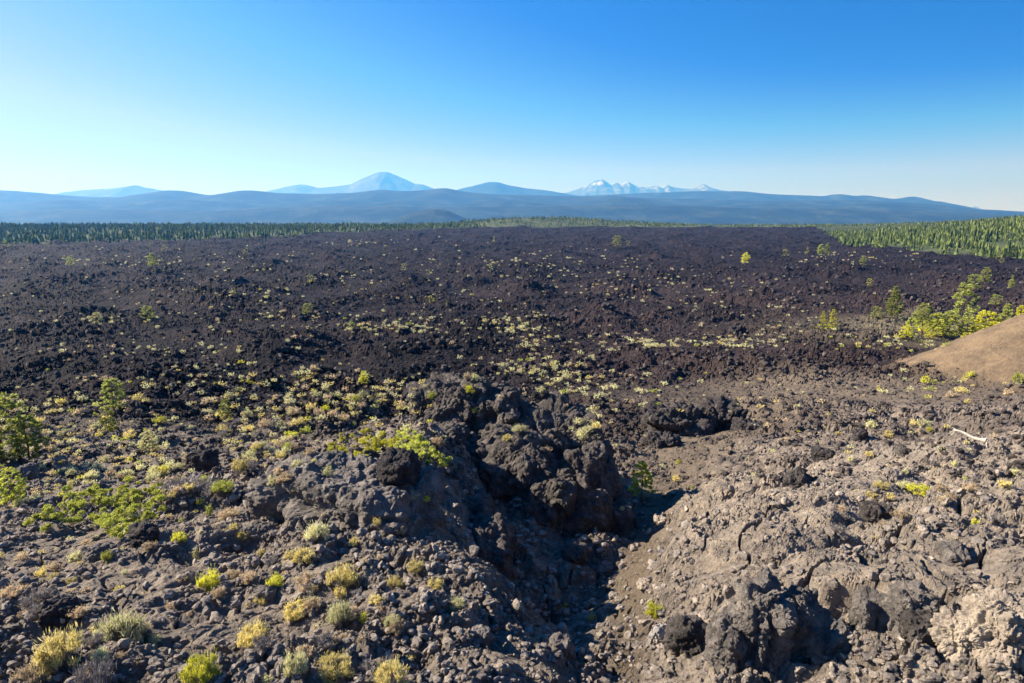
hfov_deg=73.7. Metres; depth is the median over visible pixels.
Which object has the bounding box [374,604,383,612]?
shrub
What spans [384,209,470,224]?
hills
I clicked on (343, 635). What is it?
shrub
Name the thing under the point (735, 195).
hills
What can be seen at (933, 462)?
shrub
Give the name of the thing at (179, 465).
shrub
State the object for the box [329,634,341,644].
shrub
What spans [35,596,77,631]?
boulder
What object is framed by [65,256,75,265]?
pine tree
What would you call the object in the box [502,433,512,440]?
shrub
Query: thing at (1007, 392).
shrub
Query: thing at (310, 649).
shrub
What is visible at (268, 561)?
shrub
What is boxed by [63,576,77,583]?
shrub
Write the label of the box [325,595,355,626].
shrub
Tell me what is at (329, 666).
shrub
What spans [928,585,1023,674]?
tan boulder
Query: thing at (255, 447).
shrub
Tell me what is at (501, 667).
boulder
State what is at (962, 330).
shrub
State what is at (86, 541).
shrub
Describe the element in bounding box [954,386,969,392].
shrub
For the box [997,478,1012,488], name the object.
shrub
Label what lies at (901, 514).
shrub
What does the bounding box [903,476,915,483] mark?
shrub
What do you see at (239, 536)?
shrub
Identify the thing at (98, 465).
shrub
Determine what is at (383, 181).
mountain
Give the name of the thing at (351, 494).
lava slab
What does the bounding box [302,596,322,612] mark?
shrub
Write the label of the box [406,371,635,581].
lava outcrop
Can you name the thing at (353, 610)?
shrub
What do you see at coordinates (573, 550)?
boulder
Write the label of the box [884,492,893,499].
shrub
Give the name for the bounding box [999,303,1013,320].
pine tree
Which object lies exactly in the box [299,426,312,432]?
shrub
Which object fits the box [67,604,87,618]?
shrub
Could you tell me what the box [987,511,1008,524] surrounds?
shrub
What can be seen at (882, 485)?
shrub
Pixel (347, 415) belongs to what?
shrub
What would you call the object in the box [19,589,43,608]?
shrub
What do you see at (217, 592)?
shrub
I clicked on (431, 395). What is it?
shrub
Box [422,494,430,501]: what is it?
shrub
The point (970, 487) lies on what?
shrub
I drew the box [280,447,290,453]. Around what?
shrub
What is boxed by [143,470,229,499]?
creeping shrub
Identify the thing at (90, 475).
shrub
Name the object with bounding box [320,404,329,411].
shrub
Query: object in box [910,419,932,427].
shrub
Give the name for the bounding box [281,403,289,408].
shrub
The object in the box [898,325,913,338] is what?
pine tree
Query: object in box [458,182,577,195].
mountain
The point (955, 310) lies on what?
pine tree
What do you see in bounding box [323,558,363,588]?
shrub
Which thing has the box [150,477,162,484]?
shrub
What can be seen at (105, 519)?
creeping shrub
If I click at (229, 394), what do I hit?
shrub
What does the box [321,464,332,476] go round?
shrub
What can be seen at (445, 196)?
hills
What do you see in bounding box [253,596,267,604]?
shrub
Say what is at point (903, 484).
shrub
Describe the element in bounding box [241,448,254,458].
shrub
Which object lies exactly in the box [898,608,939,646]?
boulder
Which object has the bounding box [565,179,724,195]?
mountain
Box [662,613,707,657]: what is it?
boulder
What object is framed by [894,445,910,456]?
boulder
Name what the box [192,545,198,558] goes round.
shrub
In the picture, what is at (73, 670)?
shrub
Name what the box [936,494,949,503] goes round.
shrub
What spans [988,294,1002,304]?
pine tree
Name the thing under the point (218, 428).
shrub
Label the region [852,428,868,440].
boulder
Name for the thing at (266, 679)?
shrub
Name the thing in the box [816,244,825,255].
pine tree
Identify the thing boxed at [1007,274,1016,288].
pine tree
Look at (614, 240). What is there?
pine tree
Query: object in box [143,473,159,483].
shrub
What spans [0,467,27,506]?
shrub
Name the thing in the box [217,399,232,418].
pine tree
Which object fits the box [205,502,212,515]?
shrub
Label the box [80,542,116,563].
boulder
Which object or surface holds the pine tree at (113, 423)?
on the ground
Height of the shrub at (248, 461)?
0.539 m
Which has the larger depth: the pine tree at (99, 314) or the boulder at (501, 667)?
the pine tree at (99, 314)
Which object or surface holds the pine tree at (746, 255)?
on the ground
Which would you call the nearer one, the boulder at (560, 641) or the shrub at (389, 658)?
the shrub at (389, 658)
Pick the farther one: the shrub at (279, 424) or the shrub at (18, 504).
the shrub at (279, 424)
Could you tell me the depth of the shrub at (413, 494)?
14.79 m
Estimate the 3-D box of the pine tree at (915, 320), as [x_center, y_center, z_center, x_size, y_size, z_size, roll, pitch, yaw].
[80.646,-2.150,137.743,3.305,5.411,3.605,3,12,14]
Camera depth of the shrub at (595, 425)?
27.51 m
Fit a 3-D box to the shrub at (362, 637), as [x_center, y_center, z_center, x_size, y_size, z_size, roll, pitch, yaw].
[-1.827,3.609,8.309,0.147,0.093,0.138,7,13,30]
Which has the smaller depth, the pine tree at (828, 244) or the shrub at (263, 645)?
the shrub at (263, 645)
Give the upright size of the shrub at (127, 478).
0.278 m
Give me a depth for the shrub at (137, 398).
62.68 m
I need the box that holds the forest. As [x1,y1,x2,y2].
[0,214,1023,258]
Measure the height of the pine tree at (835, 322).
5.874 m
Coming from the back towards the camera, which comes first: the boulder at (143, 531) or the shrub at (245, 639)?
the boulder at (143, 531)
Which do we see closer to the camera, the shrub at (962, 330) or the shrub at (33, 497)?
the shrub at (33, 497)
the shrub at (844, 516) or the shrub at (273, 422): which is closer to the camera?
the shrub at (844, 516)
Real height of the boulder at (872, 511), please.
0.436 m
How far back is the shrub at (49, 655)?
7.80 m
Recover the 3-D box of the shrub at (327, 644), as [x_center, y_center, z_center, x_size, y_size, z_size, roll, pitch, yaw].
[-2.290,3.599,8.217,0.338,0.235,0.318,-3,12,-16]
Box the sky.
[0,0,1023,211]
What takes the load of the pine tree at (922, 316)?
on the ground
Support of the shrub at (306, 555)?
on the ground
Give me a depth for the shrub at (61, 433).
42.47 m
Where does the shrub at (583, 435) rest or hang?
on the lava outcrop
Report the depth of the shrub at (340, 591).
10.09 m
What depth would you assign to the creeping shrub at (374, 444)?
24.60 m
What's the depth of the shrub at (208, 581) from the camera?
11.21 m
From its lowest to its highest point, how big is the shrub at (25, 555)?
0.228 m
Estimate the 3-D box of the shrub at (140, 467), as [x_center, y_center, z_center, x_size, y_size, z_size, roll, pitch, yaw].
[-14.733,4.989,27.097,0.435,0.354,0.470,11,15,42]
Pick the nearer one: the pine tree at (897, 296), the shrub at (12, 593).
the shrub at (12, 593)
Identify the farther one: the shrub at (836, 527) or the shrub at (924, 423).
the shrub at (924, 423)
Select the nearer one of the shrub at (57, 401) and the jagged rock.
the jagged rock
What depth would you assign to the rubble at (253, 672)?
10.27 m
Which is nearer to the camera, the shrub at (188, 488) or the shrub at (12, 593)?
the shrub at (12, 593)
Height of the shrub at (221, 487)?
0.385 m
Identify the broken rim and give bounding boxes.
[638,395,763,448]
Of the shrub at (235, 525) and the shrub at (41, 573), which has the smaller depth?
the shrub at (41, 573)
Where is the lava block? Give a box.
[847,579,940,640]
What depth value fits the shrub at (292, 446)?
29.89 m
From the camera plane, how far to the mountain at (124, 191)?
16047.20 m
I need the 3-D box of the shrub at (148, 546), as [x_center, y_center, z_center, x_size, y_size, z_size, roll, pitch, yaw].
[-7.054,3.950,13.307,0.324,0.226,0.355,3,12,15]
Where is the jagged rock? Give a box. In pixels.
[702,566,852,676]
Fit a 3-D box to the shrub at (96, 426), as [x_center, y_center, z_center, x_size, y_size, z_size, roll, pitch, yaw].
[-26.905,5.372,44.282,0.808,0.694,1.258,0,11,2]
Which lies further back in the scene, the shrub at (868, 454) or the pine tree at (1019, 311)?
the pine tree at (1019, 311)
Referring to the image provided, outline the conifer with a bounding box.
[1007,245,1014,257]
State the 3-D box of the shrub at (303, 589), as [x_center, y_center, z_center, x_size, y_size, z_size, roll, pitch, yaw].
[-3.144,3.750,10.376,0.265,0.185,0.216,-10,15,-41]
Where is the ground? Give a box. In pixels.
[0,218,1023,682]
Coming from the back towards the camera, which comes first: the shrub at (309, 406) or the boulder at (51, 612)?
the shrub at (309, 406)
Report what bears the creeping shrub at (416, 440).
on the ground
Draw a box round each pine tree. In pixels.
[0,393,33,460]
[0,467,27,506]
[2,413,50,460]
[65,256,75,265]
[88,312,104,322]
[97,378,127,411]
[98,410,119,431]
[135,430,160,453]
[138,305,156,318]
[146,253,159,268]
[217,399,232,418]
[302,303,313,313]
[348,320,354,328]
[358,371,369,383]
[611,235,621,245]
[628,461,655,501]
[740,252,750,262]
[815,311,829,328]
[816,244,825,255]
[824,243,831,255]
[827,309,837,329]
[859,256,866,264]
[869,306,882,316]
[880,286,904,317]
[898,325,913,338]
[902,318,921,337]
[911,303,933,332]
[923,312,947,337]
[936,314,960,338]
[945,283,980,324]
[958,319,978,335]
[964,274,983,289]
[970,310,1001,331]
[977,267,994,286]
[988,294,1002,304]
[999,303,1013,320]
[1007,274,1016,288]
[1014,305,1023,316]
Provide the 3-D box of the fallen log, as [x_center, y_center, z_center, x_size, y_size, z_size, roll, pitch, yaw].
[16.008,3.442,23.975,0.383,0.558,1.281,-10,15,-40]
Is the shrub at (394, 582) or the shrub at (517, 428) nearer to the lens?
the shrub at (394, 582)
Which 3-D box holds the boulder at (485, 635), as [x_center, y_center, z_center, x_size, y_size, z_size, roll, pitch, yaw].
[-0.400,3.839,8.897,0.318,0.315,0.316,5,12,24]
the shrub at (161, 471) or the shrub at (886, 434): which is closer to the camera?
the shrub at (161, 471)
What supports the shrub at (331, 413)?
on the ground
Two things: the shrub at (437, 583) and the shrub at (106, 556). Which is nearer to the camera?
the shrub at (437, 583)
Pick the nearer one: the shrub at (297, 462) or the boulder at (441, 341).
the shrub at (297, 462)
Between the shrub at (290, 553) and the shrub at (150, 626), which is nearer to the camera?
the shrub at (150, 626)
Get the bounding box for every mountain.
[57,185,163,196]
[266,172,433,193]
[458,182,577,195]
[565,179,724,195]
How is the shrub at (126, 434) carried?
on the ground
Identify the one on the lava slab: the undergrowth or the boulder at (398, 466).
the boulder at (398, 466)
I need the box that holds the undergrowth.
[0,236,1021,639]
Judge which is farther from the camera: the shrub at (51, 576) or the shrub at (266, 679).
the shrub at (51, 576)
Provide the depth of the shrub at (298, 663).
7.53 m
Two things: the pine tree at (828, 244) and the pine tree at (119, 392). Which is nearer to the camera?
the pine tree at (119, 392)
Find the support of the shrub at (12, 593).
on the ground
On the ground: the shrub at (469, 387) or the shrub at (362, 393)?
the shrub at (362, 393)
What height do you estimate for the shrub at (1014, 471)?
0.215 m
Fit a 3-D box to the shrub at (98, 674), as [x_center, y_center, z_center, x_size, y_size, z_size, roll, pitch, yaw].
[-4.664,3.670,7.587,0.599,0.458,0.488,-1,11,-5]
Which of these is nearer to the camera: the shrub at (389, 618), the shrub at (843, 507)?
the shrub at (389, 618)
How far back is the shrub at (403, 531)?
13.80 m
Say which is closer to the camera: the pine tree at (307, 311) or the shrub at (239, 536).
the shrub at (239, 536)
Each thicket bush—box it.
[917,322,929,332]
[924,331,933,337]
[932,327,946,336]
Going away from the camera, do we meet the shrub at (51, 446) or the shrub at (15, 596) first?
the shrub at (15, 596)
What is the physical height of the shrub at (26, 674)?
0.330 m
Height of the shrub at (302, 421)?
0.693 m
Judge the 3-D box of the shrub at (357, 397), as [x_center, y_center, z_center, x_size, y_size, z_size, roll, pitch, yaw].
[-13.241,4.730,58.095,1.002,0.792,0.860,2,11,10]
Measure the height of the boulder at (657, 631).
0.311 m
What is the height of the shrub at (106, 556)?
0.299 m
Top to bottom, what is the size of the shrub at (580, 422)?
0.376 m
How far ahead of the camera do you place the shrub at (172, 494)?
18.09 m
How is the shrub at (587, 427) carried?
on the lava outcrop
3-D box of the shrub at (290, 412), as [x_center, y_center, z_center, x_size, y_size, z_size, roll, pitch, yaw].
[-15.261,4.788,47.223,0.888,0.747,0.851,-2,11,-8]
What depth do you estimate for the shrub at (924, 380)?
84.32 m
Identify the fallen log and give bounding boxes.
[948,428,989,448]
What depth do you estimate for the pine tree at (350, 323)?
148.08 m
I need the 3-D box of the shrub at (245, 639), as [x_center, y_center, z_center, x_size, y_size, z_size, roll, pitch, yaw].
[-3.340,3.737,8.721,0.431,0.354,0.466,0,11,2]
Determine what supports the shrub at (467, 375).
on the lava outcrop
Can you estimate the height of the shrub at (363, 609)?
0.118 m
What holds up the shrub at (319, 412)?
on the ground
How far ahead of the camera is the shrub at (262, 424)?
41.21 m
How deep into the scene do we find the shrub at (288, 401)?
54.58 m
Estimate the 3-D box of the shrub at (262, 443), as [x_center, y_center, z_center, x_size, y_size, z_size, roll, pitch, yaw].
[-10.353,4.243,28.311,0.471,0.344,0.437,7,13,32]
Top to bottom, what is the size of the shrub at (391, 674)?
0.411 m
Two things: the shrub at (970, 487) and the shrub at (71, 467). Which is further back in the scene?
the shrub at (71, 467)
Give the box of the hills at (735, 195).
[584,191,975,208]
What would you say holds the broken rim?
on the ground
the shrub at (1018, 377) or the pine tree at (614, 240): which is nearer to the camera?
the shrub at (1018, 377)
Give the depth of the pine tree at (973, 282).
237.80 m
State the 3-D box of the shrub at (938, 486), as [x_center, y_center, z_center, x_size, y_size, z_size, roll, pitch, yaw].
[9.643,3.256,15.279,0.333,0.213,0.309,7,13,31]
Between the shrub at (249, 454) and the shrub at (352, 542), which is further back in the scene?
the shrub at (249, 454)
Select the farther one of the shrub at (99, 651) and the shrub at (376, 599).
the shrub at (376, 599)
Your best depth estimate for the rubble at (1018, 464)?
80.99 m
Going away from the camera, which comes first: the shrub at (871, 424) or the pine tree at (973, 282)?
the shrub at (871, 424)
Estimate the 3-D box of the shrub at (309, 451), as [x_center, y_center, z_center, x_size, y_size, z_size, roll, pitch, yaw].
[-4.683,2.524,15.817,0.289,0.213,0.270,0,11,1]
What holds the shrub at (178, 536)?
on the ground
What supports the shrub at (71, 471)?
on the ground
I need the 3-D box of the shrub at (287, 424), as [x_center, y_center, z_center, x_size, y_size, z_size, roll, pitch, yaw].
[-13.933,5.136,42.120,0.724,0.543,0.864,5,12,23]
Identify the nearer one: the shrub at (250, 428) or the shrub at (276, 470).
the shrub at (276, 470)
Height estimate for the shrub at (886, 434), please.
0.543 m
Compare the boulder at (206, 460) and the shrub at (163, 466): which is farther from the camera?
the boulder at (206, 460)
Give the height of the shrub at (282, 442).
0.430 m
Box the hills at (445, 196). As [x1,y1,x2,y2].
[0,188,1023,213]
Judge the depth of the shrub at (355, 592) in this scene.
9.91 m
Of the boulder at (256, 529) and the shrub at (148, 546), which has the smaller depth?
the shrub at (148, 546)
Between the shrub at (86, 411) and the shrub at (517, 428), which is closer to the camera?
the shrub at (517, 428)
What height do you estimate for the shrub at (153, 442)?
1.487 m
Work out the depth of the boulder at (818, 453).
28.61 m
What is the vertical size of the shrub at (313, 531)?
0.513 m
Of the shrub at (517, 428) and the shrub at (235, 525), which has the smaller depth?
the shrub at (235, 525)
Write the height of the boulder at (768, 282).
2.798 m
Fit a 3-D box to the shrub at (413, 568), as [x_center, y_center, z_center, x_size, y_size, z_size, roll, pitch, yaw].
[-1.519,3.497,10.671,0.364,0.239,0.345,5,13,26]
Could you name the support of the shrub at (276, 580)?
on the ground
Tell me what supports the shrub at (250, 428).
on the ground
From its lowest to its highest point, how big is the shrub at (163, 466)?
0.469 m
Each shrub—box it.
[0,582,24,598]
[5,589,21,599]
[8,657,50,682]
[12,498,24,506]
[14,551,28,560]
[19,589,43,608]
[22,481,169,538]
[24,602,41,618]
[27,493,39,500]
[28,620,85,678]
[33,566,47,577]
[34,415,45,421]
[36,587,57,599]
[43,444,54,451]
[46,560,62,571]
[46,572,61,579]
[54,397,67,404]
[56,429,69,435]
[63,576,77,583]
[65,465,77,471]
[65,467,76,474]
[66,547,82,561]
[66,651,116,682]
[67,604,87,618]
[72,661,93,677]
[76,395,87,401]
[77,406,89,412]
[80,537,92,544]
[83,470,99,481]
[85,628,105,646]
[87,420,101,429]
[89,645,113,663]
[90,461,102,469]
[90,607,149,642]
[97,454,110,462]
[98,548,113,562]
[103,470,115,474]
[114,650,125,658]
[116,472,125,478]
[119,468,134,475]
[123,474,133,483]
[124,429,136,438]
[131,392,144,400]
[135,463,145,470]
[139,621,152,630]
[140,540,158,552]
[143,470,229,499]
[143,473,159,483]
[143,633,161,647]
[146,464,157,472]
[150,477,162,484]
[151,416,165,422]
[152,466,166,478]
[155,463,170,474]
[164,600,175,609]
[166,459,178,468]
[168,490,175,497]
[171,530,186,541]
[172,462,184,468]
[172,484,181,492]
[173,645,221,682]
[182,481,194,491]
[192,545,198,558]
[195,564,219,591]
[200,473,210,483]
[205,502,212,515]
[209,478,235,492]
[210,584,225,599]
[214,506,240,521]
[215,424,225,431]
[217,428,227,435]
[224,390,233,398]
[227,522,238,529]
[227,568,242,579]
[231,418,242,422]
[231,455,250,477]
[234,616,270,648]
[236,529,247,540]
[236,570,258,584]
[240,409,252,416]
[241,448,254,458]
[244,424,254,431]
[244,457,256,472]
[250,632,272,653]
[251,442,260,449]
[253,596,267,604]
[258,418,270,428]
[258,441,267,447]
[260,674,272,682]
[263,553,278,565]
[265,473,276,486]
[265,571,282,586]
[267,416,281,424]
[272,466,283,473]
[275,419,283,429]
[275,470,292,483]
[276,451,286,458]
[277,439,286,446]
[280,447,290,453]
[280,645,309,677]
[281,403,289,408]
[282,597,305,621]
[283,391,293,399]
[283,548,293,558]
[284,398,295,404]
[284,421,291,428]
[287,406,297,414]
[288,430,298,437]
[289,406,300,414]
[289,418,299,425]
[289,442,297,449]
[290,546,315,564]
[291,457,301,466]
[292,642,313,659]
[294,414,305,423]
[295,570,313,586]
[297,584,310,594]
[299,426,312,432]
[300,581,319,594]
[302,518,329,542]
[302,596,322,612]
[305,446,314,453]
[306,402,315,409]
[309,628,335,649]
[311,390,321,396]
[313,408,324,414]
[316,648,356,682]
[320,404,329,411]
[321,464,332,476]
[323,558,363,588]
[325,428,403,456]
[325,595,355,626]
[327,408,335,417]
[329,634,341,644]
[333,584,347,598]
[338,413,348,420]
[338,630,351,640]
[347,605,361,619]
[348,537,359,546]
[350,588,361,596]
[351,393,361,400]
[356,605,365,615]
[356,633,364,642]
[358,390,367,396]
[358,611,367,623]
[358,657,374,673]
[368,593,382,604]
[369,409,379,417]
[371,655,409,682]
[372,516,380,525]
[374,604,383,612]
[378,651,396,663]
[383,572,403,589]
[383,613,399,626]
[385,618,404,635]
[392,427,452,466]
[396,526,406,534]
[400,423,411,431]
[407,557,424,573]
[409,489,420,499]
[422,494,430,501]
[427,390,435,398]
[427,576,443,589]
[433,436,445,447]
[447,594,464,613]
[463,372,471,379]
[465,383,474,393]
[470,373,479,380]
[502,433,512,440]
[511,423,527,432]
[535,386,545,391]
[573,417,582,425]
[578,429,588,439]
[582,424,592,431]
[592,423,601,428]
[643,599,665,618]
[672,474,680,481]
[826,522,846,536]
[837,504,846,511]
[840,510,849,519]
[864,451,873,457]
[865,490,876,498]
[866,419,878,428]
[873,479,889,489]
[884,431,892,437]
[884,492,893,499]
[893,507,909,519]
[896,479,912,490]
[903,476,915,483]
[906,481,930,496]
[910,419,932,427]
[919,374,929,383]
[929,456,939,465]
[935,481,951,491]
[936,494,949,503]
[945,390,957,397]
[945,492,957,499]
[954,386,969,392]
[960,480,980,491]
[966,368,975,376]
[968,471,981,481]
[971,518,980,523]
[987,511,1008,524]
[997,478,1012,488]
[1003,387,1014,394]
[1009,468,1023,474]
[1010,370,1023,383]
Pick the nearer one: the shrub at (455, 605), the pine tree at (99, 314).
the shrub at (455, 605)
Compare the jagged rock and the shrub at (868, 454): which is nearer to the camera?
the jagged rock
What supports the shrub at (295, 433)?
on the ground
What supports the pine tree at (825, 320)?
on the ground
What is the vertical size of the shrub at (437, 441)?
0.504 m
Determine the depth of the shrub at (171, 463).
24.20 m
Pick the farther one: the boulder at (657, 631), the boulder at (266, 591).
the boulder at (266, 591)
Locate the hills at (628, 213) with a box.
[0,205,1018,225]
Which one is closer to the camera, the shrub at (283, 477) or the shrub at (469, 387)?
the shrub at (283, 477)
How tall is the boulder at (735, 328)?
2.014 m
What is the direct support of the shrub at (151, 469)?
on the ground
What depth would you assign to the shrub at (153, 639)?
9.01 m
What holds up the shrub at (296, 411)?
on the ground
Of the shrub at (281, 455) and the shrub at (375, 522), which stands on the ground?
the shrub at (281, 455)
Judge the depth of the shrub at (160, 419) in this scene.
46.44 m
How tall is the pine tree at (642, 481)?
2.577 m
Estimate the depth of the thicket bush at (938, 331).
141.78 m
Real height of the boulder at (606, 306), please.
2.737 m
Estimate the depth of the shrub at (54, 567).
12.81 m
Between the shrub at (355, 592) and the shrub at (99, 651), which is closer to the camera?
the shrub at (99, 651)
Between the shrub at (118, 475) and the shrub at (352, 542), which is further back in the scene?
the shrub at (118, 475)
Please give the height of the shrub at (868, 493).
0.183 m
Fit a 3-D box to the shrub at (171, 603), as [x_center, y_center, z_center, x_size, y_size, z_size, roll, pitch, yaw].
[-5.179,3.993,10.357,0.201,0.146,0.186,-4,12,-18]
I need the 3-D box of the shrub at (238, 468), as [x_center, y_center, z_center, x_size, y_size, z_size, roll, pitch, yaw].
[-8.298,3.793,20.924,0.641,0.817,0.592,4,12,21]
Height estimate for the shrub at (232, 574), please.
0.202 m
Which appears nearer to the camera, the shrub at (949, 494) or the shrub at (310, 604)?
the shrub at (310, 604)
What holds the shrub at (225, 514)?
on the ground
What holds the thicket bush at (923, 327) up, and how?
on the ground
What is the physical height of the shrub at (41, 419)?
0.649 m
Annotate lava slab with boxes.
[247,450,446,536]
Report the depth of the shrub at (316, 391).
56.97 m
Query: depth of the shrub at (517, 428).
26.64 m
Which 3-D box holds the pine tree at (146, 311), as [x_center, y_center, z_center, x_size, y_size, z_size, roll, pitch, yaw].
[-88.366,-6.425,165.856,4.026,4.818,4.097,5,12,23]
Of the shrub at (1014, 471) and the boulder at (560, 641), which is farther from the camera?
the shrub at (1014, 471)
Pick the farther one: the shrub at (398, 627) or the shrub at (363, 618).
the shrub at (363, 618)
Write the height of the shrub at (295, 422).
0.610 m
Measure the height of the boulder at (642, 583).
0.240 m
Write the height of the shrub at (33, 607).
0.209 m
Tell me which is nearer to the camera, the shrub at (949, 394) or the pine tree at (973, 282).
the shrub at (949, 394)
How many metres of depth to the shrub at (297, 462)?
15.31 m
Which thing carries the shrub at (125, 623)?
on the ground
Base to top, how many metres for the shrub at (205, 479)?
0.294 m
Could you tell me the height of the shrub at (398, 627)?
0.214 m
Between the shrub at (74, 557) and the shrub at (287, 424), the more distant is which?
the shrub at (287, 424)
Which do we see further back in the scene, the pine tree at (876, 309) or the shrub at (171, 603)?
the pine tree at (876, 309)
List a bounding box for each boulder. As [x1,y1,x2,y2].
[8,462,39,481]
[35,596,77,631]
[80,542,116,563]
[128,521,159,547]
[183,449,219,471]
[238,520,279,543]
[255,584,277,601]
[375,447,420,486]
[401,389,407,403]
[436,338,444,344]
[471,624,495,647]
[491,659,510,676]
[531,389,548,402]
[548,632,574,658]
[560,538,588,563]
[595,561,612,576]
[600,302,613,310]
[636,577,648,590]
[648,623,666,639]
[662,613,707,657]
[728,325,740,331]
[765,280,773,284]
[783,467,811,487]
[810,445,835,461]
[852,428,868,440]
[859,501,893,522]
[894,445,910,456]
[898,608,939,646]
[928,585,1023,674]
[935,539,971,566]
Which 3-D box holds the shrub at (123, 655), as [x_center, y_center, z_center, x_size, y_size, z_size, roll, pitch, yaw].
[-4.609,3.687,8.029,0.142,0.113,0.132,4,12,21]
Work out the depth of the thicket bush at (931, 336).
139.62 m
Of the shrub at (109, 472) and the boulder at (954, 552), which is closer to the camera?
the boulder at (954, 552)
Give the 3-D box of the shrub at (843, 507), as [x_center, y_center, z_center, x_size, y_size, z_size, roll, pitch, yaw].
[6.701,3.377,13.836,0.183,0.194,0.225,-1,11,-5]
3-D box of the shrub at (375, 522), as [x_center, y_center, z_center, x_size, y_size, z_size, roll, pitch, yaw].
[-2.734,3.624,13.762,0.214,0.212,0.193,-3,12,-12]
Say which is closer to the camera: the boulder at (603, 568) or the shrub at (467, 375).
the boulder at (603, 568)
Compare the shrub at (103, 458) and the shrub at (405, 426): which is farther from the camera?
the shrub at (103, 458)
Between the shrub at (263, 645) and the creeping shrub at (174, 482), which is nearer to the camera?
the shrub at (263, 645)
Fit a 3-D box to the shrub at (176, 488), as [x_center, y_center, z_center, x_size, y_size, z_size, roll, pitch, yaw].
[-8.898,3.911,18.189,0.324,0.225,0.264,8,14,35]
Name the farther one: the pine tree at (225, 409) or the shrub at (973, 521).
the pine tree at (225, 409)
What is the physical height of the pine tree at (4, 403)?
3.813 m
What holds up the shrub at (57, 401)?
on the ground
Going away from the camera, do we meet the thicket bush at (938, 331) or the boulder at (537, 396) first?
the boulder at (537, 396)
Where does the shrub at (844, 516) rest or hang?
on the ground
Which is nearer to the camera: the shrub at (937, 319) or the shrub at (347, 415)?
the shrub at (347, 415)
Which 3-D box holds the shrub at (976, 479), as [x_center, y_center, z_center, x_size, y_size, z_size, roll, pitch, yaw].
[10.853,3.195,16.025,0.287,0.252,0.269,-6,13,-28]
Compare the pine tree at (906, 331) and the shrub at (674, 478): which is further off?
the pine tree at (906, 331)
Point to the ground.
(992, 356)
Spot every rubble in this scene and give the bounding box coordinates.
[0,259,1023,480]
[0,466,1023,682]
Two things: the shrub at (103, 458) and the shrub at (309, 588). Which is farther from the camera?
the shrub at (103, 458)
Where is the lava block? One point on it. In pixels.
(871, 609)
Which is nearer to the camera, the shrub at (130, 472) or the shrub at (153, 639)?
the shrub at (153, 639)
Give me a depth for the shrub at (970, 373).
87.42 m
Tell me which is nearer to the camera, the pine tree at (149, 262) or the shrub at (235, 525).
the shrub at (235, 525)
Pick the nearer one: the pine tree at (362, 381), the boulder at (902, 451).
the boulder at (902, 451)
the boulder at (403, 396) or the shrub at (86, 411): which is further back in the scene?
the boulder at (403, 396)
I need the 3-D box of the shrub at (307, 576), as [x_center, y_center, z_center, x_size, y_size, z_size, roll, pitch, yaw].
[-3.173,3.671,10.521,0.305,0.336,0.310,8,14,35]
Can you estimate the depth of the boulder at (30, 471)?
23.44 m
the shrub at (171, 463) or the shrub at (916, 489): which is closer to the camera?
the shrub at (916, 489)
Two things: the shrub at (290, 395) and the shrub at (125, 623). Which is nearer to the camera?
the shrub at (125, 623)
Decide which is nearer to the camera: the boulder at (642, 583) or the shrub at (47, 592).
the shrub at (47, 592)
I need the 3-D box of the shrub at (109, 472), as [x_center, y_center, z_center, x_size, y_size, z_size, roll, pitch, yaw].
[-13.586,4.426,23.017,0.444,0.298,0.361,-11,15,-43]
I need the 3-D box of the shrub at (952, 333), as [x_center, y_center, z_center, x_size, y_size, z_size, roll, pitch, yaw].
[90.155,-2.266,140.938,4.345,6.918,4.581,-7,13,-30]
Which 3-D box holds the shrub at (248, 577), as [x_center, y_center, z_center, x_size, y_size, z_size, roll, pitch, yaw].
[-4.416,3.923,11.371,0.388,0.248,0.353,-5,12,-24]
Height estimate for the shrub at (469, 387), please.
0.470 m
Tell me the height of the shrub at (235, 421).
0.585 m
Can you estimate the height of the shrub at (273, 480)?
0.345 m
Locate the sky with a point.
(892, 99)
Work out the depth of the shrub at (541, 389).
29.42 m
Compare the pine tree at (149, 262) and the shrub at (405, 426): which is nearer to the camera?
the shrub at (405, 426)
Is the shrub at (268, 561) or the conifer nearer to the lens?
the shrub at (268, 561)
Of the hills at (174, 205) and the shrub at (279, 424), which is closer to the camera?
the shrub at (279, 424)
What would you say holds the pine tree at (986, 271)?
on the ground
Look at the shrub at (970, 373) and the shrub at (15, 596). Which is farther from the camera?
the shrub at (970, 373)
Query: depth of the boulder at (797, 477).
17.99 m
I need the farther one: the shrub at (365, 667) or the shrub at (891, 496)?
the shrub at (891, 496)
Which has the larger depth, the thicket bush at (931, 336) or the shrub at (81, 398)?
the thicket bush at (931, 336)
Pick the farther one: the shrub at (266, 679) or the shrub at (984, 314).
the shrub at (984, 314)
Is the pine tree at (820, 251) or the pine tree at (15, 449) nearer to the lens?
the pine tree at (15, 449)
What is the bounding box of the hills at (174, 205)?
[0,197,1023,215]
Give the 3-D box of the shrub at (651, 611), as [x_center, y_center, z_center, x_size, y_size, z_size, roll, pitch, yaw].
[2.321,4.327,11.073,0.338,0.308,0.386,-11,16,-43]
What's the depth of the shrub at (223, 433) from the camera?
39.42 m
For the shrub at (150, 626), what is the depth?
9.22 m
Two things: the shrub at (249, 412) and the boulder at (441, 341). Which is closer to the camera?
the shrub at (249, 412)
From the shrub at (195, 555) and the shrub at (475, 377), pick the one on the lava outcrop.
the shrub at (475, 377)

